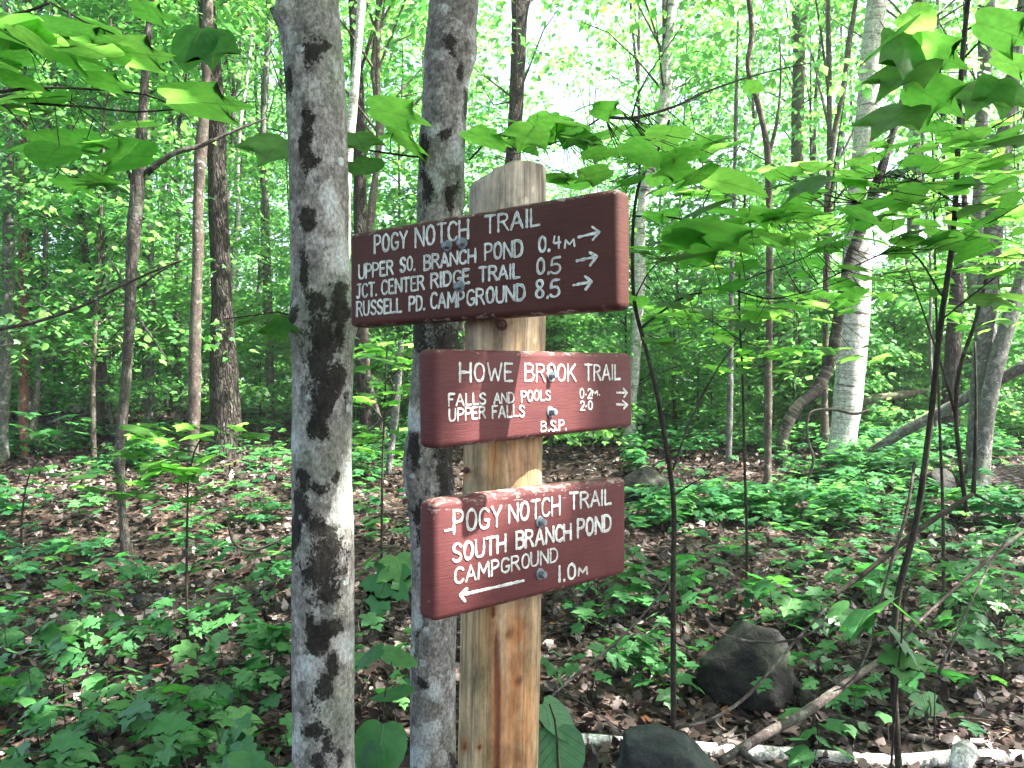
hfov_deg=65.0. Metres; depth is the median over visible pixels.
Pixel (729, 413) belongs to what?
maple tree
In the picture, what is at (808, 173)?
slender tree
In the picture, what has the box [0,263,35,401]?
maple sapling
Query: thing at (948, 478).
rock
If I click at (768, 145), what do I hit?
maple tree
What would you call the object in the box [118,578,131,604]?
maple seedling
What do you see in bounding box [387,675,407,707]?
maple seedling
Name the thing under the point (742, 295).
maple sapling
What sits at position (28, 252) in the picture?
slender tree
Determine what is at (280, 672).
maple seedling
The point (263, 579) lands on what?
maple seedling
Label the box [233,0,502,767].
maple tree
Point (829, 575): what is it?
maple seedling
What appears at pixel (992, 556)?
bent twig
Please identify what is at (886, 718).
maple seedling
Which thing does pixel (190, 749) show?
maple seedling
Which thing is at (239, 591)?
maple seedling
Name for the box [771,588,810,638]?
maple seedling
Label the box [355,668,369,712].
maple seedling
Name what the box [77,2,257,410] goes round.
slender tree
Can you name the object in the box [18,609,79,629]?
maple seedling
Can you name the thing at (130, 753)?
maple seedling
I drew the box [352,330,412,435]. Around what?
maple sapling
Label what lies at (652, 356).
maple sapling
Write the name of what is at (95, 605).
maple seedling
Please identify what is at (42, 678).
maple seedling
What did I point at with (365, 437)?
maple sapling
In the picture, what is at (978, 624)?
maple seedling
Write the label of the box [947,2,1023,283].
slender tree
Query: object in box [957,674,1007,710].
maple seedling
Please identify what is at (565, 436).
maple sapling
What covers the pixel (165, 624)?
maple seedling
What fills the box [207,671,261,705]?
maple seedling
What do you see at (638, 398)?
maple sapling
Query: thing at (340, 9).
slender tree
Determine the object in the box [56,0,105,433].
slender tree
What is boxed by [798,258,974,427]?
maple sapling
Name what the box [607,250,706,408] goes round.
maple sapling
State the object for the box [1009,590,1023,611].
maple seedling
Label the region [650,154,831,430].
maple sapling
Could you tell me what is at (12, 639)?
maple seedling
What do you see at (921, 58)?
maple sapling
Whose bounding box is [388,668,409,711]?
maple seedling
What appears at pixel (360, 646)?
maple seedling
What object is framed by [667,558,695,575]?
maple seedling
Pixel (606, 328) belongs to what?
maple sapling
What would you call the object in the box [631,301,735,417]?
maple sapling
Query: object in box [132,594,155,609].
rock
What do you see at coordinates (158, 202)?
slender tree
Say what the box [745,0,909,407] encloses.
slender tree
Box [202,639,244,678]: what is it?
maple seedling
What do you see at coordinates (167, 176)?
slender tree
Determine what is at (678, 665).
maple seedling
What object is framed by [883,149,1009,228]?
slender tree
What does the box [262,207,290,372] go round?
maple sapling
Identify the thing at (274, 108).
slender tree
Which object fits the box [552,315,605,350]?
maple sapling
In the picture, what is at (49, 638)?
maple seedling
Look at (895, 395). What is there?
fallen log
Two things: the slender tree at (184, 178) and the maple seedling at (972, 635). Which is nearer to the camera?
the maple seedling at (972, 635)
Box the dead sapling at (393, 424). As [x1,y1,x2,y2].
[385,341,403,474]
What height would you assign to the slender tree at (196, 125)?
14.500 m
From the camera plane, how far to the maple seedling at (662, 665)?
3.66 m
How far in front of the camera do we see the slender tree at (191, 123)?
24.32 m
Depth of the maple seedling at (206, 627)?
4.33 m
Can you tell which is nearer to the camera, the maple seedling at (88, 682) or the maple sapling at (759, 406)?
the maple seedling at (88, 682)
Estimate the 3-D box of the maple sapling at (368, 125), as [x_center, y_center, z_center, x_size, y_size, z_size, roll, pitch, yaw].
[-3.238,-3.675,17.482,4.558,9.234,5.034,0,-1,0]
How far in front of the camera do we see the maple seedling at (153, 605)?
4.64 m
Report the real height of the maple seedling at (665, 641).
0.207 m
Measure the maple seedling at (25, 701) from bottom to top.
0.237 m
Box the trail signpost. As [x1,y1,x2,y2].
[351,160,630,767]
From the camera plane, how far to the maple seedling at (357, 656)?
3.51 m
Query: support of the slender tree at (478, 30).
on the ground at (160, 554)
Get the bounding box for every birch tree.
[11,0,261,429]
[347,0,365,256]
[531,0,798,444]
[775,0,922,470]
[820,0,1016,419]
[825,0,887,454]
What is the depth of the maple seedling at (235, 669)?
3.34 m
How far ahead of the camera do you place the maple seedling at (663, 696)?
3.54 m
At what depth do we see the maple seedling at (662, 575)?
4.70 m
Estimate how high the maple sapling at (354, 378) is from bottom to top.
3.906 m
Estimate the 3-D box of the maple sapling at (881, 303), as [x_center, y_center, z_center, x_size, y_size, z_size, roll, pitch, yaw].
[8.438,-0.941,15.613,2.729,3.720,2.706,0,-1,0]
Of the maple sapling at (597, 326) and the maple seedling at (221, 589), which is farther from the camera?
the maple sapling at (597, 326)
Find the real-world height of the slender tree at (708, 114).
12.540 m
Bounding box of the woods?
[0,60,1021,387]
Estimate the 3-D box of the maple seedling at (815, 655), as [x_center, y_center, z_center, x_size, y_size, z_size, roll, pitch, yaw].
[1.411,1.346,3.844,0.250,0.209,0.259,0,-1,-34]
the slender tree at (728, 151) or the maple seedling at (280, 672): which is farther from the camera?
the slender tree at (728, 151)
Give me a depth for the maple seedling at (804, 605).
4.23 m
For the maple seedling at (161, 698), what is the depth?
3.13 m
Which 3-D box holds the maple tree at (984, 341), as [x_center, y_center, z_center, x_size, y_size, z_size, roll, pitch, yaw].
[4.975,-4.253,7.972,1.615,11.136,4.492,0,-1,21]
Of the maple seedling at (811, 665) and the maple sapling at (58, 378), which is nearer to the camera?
the maple seedling at (811, 665)
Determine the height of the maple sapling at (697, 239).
2.574 m
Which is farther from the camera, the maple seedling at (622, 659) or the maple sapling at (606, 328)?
the maple sapling at (606, 328)
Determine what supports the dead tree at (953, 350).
on the ground at (160, 554)
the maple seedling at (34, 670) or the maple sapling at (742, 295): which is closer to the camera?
the maple seedling at (34, 670)
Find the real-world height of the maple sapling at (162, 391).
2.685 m
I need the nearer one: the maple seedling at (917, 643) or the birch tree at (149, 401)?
the maple seedling at (917, 643)
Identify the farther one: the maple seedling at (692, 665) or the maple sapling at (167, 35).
the maple sapling at (167, 35)
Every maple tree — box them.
[0,0,15,463]
[0,0,198,457]
[43,0,342,424]
[168,0,253,462]
[185,0,212,484]
[210,0,357,767]
[223,0,573,451]
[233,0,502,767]
[237,0,480,447]
[365,0,651,163]
[586,0,769,462]
[625,0,1017,450]
[679,3,974,395]
[684,0,865,427]
[745,0,781,484]
[834,0,1023,430]
[964,0,1023,470]
[966,261,1023,491]
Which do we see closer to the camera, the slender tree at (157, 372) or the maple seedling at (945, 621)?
the maple seedling at (945, 621)
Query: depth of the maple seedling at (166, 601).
4.62 m
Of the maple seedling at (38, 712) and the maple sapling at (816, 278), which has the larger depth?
the maple sapling at (816, 278)
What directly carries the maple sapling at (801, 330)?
on the ground at (160, 554)
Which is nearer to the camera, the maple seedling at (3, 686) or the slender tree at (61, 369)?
the maple seedling at (3, 686)
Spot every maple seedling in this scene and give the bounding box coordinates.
[0,596,15,599]
[0,606,8,612]
[0,610,33,652]
[0,616,10,675]
[0,634,26,649]
[0,648,17,673]
[0,649,47,672]
[0,660,31,699]
[0,677,19,686]
[0,688,31,705]
[0,705,89,759]
[0,729,25,762]
[0,756,30,767]
[4,666,39,746]
[6,680,72,740]
[8,648,80,695]
[8,699,46,739]
[11,733,61,767]
[12,693,41,739]
[13,594,50,628]
[13,753,51,767]
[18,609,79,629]
[20,690,101,739]
[23,608,48,635]
[25,753,42,755]
[28,615,103,672]
[30,680,70,697]
[35,713,118,767]
[38,668,65,700]
[40,636,88,702]
[40,647,81,704]
[44,567,103,609]
[50,709,70,737]
[51,759,80,767]
[52,692,89,742]
[57,611,106,667]
[57,707,118,720]
[60,701,77,726]
[64,641,81,667]
[67,668,95,710]
[70,718,120,767]
[71,611,79,646]
[74,704,117,744]
[75,592,124,604]
[76,674,133,704]
[79,664,141,692]
[83,706,109,767]
[88,601,121,622]
[90,612,128,651]
[92,744,147,767]
[94,629,139,678]
[98,615,108,624]
[100,682,156,702]
[102,691,135,714]
[104,615,137,667]
[104,750,133,767]
[109,645,139,675]
[110,589,134,603]
[114,675,136,698]
[115,684,192,731]
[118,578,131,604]
[123,674,142,690]
[123,716,156,743]
[126,629,171,670]
[128,620,153,664]
[133,687,171,743]
[134,669,167,703]
[135,566,157,624]
[136,693,216,767]
[141,616,157,641]
[145,733,245,767]
[146,606,190,646]
[147,600,202,620]
[148,630,176,662]
[150,742,207,767]
[151,611,201,643]
[153,590,193,616]
[159,687,216,720]
[168,630,227,686]
[175,658,210,685]
[176,731,221,765]
[181,698,263,734]
[183,718,237,755]
[184,680,246,708]
[186,606,225,632]
[191,706,225,748]
[194,697,223,723]
[195,648,221,682]
[196,587,228,641]
[201,623,288,679]
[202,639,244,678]
[206,702,252,728]
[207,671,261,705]
[208,754,226,767]
[209,599,259,623]
[209,613,258,654]
[211,596,250,614]
[211,606,229,628]
[211,667,239,723]
[212,583,246,600]
[215,665,262,705]
[216,713,291,752]
[219,735,291,767]
[234,607,266,625]
[236,594,269,605]
[238,576,271,623]
[238,624,290,691]
[239,619,262,646]
[240,651,289,689]
[241,623,290,667]
[241,728,290,762]
[246,569,291,611]
[247,572,282,603]
[247,664,281,718]
[255,674,291,714]
[257,745,272,751]
[259,628,290,689]
[266,579,290,597]
[266,738,288,765]
[271,726,291,766]
[279,732,291,741]
[354,612,385,650]
[354,633,365,649]
[354,643,373,707]
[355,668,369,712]
[357,546,411,631]
[364,559,379,573]
[373,688,409,721]
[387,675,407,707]
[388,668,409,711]
[395,628,410,675]
[557,662,611,696]
[558,592,580,624]
[566,584,602,601]
[569,620,601,635]
[569,638,622,697]
[571,604,609,633]
[575,581,593,602]
[581,600,628,624]
[599,580,646,626]
[599,607,624,634]
[603,647,632,672]
[604,562,652,619]
[604,586,654,617]
[606,576,626,603]
[606,626,660,675]
[615,568,648,583]
[618,636,658,689]
[624,543,646,575]
[624,553,641,610]
[624,660,669,691]
[630,644,666,678]
[631,633,661,694]
[634,670,679,708]
[640,561,682,601]
[646,612,678,657]
[649,590,669,610]
[651,621,698,662]
[651,646,686,670]
[653,654,678,706]
[655,630,669,663]
[659,663,704,693]
[664,644,700,685]
[667,554,721,608]
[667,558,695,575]
[667,662,692,688]
[668,576,700,620]
[676,603,720,638]
[680,593,702,620]
[681,561,692,572]
[681,564,707,579]
[686,542,705,565]
[694,636,715,646]
[699,587,718,624]
[701,645,713,650]
[719,572,768,617]
[736,614,755,624]
[741,577,774,619]
[741,590,769,624]
[747,575,792,623]
[749,672,773,712]
[755,618,810,630]
[757,604,778,627]
[764,549,788,593]
[764,573,807,591]
[766,583,797,600]
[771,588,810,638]
[774,611,827,637]
[777,707,852,748]
[784,734,858,767]
[785,636,816,671]
[787,651,809,678]
[788,582,829,602]
[788,610,810,637]
[789,642,839,676]
[793,606,829,636]
[793,657,816,681]
[795,595,813,641]
[796,660,808,665]
[800,676,840,725]
[805,631,849,655]
[808,600,840,640]
[817,590,854,615]
[820,581,842,611]
[820,660,845,687]
[823,565,864,602]
[827,611,846,654]
[827,658,853,671]
[828,714,871,738]
[829,684,874,740]
[840,580,893,627]
[843,670,882,682]
[846,688,887,714]
[852,683,877,722]
[858,563,906,618]
[862,673,920,694]
[873,623,930,655]
[874,707,891,753]
[886,581,902,623]
[898,667,969,739]
[908,691,944,720]
[909,645,940,671]
[910,612,925,640]
[917,604,927,624]
[918,592,967,629]
[926,593,988,620]
[927,627,954,651]
[934,559,1023,686]
[934,610,995,648]
[935,616,981,656]
[938,591,981,614]
[944,598,967,654]
[948,621,988,635]
[949,712,988,739]
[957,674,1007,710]
[985,599,1009,613]
[986,630,999,637]
[1000,587,1021,611]
[1004,614,1021,625]
[1005,628,1023,655]
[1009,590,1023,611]
[1017,609,1023,625]
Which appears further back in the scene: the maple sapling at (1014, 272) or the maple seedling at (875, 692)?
the maple sapling at (1014, 272)
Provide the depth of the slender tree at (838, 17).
11.81 m
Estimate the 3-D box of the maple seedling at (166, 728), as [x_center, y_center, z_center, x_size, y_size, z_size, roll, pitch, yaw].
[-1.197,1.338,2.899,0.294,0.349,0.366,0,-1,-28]
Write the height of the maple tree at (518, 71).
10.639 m
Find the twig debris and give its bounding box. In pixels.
[0,443,1023,767]
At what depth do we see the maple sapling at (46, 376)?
16.11 m
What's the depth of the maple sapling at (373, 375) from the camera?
14.07 m
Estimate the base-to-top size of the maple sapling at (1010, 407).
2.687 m
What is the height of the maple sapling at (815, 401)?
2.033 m
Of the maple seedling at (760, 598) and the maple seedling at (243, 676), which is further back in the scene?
the maple seedling at (760, 598)
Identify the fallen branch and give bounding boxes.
[0,260,181,330]
[717,641,908,767]
[811,710,938,745]
[830,341,1000,598]
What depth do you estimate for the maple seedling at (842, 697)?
3.21 m
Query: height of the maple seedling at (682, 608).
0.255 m
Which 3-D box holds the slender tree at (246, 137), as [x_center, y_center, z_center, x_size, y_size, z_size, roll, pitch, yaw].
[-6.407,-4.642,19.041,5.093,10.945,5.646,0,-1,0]
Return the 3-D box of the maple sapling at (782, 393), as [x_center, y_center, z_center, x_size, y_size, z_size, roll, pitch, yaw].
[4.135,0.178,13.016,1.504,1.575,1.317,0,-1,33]
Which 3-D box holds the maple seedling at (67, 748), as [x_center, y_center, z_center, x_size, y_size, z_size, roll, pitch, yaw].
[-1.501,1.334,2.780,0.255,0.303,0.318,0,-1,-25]
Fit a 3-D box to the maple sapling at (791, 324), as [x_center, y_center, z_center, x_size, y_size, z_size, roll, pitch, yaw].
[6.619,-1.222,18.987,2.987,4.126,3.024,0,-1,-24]
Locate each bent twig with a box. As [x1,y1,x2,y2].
[227,525,291,551]
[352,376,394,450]
[542,565,677,728]
[677,607,826,728]
[701,610,823,642]
[806,408,869,482]
[892,518,1023,672]
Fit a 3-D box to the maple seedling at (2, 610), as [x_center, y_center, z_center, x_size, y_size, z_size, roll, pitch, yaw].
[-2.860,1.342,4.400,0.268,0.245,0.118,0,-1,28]
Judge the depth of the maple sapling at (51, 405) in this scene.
18.51 m
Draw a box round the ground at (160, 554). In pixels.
[0,384,1023,767]
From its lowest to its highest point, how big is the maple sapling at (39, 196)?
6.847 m
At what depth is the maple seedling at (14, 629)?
4.03 m
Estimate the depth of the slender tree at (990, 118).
24.09 m
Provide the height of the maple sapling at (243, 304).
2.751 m
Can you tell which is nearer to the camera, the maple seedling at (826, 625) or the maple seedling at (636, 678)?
the maple seedling at (636, 678)
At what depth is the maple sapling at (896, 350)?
11.63 m
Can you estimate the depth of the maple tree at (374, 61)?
11.32 m
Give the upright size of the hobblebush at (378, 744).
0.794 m
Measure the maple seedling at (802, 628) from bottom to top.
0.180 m
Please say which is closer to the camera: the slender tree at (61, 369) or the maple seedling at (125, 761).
the maple seedling at (125, 761)
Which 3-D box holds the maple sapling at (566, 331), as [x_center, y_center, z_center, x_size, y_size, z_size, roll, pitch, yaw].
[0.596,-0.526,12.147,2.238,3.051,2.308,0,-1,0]
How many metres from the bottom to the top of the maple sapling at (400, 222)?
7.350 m
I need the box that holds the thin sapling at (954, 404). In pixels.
[906,267,987,511]
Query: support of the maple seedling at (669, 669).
on the ground at (160, 554)
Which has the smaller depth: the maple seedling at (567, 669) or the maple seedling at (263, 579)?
the maple seedling at (567, 669)
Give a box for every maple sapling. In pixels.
[0,0,118,380]
[0,0,166,443]
[0,0,204,435]
[0,0,209,340]
[0,0,210,455]
[0,0,257,199]
[0,0,261,466]
[0,4,165,363]
[0,66,118,387]
[0,141,59,393]
[0,199,117,414]
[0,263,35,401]
[0,277,67,406]
[8,411,102,549]
[10,321,81,409]
[10,326,106,413]
[11,158,210,415]
[11,301,72,412]
[13,271,118,411]
[14,226,185,411]
[15,351,83,411]
[27,87,191,407]
[31,277,141,408]
[34,26,209,363]
[63,347,136,412]
[64,422,270,639]
[73,218,208,410]
[105,124,291,415]
[113,323,208,412]
[119,349,185,406]
[135,250,206,409]
[136,198,210,355]
[140,269,207,397]
[154,67,288,359]
[154,298,208,408]
[164,299,283,406]
[167,180,240,365]
[169,95,290,409]
[169,285,274,411]
[182,152,275,323]
[185,80,288,371]
[201,294,285,406]
[204,308,291,409]
[205,298,275,402]
[206,320,291,416]
[233,175,408,416]
[234,244,287,384]
[235,17,409,347]
[235,160,291,391]
[246,245,290,408]
[247,6,418,340]
[253,0,495,383]
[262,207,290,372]
[274,174,411,399]
[276,325,412,407]
[277,303,392,416]
[280,246,412,433]
[350,0,533,322]
[350,105,505,403]
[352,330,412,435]
[352,341,412,617]
[354,327,405,422]
[355,325,412,417]
[357,328,404,416]
[367,194,467,413]
[388,327,464,413]
[389,348,411,413]
[403,192,468,404]
[457,80,609,348]
[459,21,869,729]
[543,312,644,455]
[543,315,631,453]
[545,165,571,200]
[545,314,616,444]
[545,314,623,441]
[545,330,620,444]
[546,184,594,321]
[548,128,662,329]
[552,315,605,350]
[553,302,648,423]
[553,325,599,346]
[556,316,615,345]
[559,0,788,429]
[571,112,714,408]
[599,285,702,409]
[604,307,652,406]
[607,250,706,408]
[608,310,702,424]
[622,269,704,411]
[629,290,703,420]
[631,200,699,348]
[631,254,763,444]
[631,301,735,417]
[637,373,658,424]
[640,181,891,600]
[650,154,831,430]
[665,205,726,305]
[665,255,702,306]
[667,266,745,392]
[668,306,763,424]
[672,351,755,445]
[677,297,795,410]
[698,252,812,410]
[706,187,927,442]
[714,253,804,401]
[716,230,841,435]
[717,346,817,434]
[727,96,853,378]
[731,196,798,290]
[734,299,820,406]
[736,133,826,292]
[740,353,820,414]
[741,102,849,332]
[744,248,831,402]
[756,0,1023,767]
[761,309,894,431]
[777,326,869,428]
[779,257,870,397]
[789,315,925,434]
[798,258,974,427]
[816,184,890,310]
[826,554,974,767]
[828,308,892,404]
[836,238,892,312]
[861,133,1023,611]
[862,228,1011,409]
[862,258,963,419]
[862,309,968,433]
[863,255,999,425]
[870,264,1021,413]
[871,153,1014,380]
[877,245,1022,412]
[878,275,1023,415]
[887,273,1018,410]
[924,278,1023,414]
[960,304,1023,430]
[992,131,1023,364]
[997,337,1023,434]
[998,234,1023,407]
[1000,115,1023,334]
[1003,202,1023,352]
[1005,319,1023,419]
[1010,388,1023,406]
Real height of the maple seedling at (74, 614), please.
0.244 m
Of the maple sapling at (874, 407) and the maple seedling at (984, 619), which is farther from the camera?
the maple sapling at (874, 407)
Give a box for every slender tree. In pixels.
[12,0,39,449]
[19,6,164,411]
[30,8,47,453]
[41,0,258,369]
[49,77,194,410]
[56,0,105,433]
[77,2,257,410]
[79,0,282,410]
[84,9,225,413]
[87,8,247,413]
[90,13,258,406]
[96,0,165,425]
[126,64,281,404]
[134,41,260,182]
[155,0,227,402]
[155,1,346,207]
[155,8,244,405]
[156,60,286,289]
[157,61,250,317]
[159,1,287,409]
[159,66,227,385]
[184,1,347,272]
[189,5,285,291]
[190,0,409,214]
[190,20,278,408]
[231,2,252,298]
[259,0,401,40]
[259,43,392,150]
[260,0,274,426]
[262,19,273,368]
[339,1,510,115]
[343,1,527,96]
[374,66,494,185]
[382,79,506,172]
[400,0,545,175]
[401,112,501,190]
[459,322,464,349]
[521,128,635,194]
[523,30,658,193]
[546,0,743,399]
[553,135,659,225]
[565,5,768,276]
[588,24,739,282]
[617,0,791,308]
[629,0,850,410]
[630,33,770,305]
[678,79,779,255]
[739,115,888,244]
[743,0,946,190]
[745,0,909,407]
[745,47,882,207]
[761,0,964,432]
[806,0,824,409]
[833,0,1012,339]
[877,14,1023,254]
[880,0,1023,219]
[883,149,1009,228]
[920,111,1023,227]
[926,49,1023,287]
[939,86,1023,264]
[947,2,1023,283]
[948,3,1023,263]
[961,0,969,275]
[969,52,1023,176]
[988,108,1023,203]
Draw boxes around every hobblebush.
[221,750,291,767]
[354,643,417,767]
[538,650,584,767]
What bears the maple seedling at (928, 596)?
on the ground at (160, 554)
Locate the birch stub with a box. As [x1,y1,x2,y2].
[947,739,978,767]
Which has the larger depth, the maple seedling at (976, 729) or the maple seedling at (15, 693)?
the maple seedling at (15, 693)
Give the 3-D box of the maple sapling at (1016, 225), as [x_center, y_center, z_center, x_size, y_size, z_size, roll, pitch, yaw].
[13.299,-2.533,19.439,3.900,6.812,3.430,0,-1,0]
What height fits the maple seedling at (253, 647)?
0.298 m
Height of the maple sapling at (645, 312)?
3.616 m
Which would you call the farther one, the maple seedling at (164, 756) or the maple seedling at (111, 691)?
the maple seedling at (111, 691)
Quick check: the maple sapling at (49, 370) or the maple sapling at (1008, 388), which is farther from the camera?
the maple sapling at (49, 370)
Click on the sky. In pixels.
(579, 41)
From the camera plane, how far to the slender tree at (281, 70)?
17.90 m
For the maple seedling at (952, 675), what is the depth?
3.20 m
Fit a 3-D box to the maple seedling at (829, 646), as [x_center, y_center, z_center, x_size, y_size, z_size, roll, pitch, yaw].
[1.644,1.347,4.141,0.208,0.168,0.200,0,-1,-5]
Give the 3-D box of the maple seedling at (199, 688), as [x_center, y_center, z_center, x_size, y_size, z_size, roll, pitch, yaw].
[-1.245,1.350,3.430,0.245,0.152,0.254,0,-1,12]
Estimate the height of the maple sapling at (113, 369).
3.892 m
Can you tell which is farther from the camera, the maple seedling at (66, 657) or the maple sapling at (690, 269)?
the maple sapling at (690, 269)
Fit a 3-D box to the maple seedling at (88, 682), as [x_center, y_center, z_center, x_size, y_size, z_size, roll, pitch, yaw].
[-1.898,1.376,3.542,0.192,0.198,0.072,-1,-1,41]
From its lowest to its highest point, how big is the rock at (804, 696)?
0.126 m
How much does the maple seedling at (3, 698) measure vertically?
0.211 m
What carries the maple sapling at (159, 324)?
on the ground at (160, 554)
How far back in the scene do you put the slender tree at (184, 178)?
24.51 m
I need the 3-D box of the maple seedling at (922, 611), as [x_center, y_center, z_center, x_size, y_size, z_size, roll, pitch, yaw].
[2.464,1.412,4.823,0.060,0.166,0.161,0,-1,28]
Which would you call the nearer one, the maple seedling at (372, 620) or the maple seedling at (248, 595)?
the maple seedling at (372, 620)
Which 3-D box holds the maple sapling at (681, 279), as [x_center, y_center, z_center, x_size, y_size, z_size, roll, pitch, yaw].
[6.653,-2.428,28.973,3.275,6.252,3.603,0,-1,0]
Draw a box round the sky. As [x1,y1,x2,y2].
[0,0,1023,383]
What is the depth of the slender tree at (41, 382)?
11.21 m
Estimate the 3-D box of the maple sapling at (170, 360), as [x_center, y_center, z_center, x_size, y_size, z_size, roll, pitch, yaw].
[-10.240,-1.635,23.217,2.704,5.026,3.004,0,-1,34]
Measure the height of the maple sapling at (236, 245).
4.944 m
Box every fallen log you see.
[0,568,291,654]
[581,733,1023,767]
[829,388,941,415]
[852,360,1023,465]
[916,465,1023,490]
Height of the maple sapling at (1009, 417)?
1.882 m
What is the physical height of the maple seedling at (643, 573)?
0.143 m
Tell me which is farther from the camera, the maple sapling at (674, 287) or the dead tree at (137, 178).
the maple sapling at (674, 287)
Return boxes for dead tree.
[101,0,266,559]
[940,255,963,447]
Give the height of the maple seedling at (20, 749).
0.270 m
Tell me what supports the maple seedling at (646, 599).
on the ground at (160, 554)
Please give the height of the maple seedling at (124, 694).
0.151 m
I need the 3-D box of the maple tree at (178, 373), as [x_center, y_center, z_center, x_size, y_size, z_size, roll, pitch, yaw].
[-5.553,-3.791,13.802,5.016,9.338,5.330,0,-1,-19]
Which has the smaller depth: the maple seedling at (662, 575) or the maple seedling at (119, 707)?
the maple seedling at (119, 707)
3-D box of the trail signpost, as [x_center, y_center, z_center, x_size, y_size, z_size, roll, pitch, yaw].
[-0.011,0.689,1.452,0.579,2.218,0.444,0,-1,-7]
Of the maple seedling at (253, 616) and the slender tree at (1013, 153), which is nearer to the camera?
the maple seedling at (253, 616)
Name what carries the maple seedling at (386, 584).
on the ground at (160, 554)
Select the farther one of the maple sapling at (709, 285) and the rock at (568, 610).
the maple sapling at (709, 285)
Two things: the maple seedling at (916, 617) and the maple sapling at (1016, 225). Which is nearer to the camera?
the maple seedling at (916, 617)
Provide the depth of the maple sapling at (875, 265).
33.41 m
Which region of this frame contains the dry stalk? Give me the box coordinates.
[833,461,915,691]
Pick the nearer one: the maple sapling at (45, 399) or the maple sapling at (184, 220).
the maple sapling at (45, 399)
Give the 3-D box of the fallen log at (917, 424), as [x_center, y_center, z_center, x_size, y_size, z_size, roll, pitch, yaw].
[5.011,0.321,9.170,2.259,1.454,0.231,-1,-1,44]
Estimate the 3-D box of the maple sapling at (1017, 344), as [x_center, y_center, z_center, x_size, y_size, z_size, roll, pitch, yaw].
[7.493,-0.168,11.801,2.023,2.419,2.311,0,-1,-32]
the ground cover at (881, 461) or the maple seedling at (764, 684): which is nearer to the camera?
the maple seedling at (764, 684)
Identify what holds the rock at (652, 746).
on the ground at (160, 554)
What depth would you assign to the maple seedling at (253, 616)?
4.40 m
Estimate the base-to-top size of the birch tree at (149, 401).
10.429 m
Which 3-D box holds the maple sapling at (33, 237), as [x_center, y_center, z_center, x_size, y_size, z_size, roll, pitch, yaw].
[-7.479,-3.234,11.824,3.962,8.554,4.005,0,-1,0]
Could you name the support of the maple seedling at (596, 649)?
on the ground at (160, 554)
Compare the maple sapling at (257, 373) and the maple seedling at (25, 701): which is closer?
the maple seedling at (25, 701)
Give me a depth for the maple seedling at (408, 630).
3.80 m
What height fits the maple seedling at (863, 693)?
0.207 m
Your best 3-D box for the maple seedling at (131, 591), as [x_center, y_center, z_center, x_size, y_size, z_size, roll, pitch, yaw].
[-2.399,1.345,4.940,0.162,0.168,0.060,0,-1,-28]
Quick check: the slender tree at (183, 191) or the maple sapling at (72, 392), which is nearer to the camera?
the maple sapling at (72, 392)
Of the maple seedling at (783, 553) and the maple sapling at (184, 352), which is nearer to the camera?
the maple seedling at (783, 553)
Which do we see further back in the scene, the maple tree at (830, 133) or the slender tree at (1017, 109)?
the slender tree at (1017, 109)
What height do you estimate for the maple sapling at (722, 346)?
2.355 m
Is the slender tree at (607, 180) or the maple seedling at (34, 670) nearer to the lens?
the maple seedling at (34, 670)
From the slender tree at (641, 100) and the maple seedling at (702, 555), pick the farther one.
the slender tree at (641, 100)
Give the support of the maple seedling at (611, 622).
on the ground at (160, 554)
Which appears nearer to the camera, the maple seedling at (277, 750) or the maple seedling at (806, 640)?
the maple seedling at (277, 750)
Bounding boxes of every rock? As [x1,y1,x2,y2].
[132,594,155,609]
[565,602,580,613]
[617,724,719,767]
[623,466,669,499]
[692,620,796,712]
[789,681,814,707]
[791,608,834,633]
[925,468,956,493]
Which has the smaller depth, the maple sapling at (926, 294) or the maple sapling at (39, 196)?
the maple sapling at (926, 294)
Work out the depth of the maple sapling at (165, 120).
15.08 m
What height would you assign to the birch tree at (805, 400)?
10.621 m
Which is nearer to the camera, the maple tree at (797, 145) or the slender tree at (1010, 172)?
the maple tree at (797, 145)
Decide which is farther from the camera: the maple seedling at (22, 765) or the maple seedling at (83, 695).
the maple seedling at (83, 695)
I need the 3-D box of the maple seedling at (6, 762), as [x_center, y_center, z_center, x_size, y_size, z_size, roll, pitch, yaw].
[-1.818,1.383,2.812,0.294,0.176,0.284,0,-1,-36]
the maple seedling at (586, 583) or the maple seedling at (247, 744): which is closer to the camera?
the maple seedling at (247, 744)
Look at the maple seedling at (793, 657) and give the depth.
3.72 m
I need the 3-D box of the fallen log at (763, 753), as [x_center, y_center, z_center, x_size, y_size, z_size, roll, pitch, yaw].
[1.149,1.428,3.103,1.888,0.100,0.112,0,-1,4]
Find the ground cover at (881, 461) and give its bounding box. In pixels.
[0,395,1023,611]

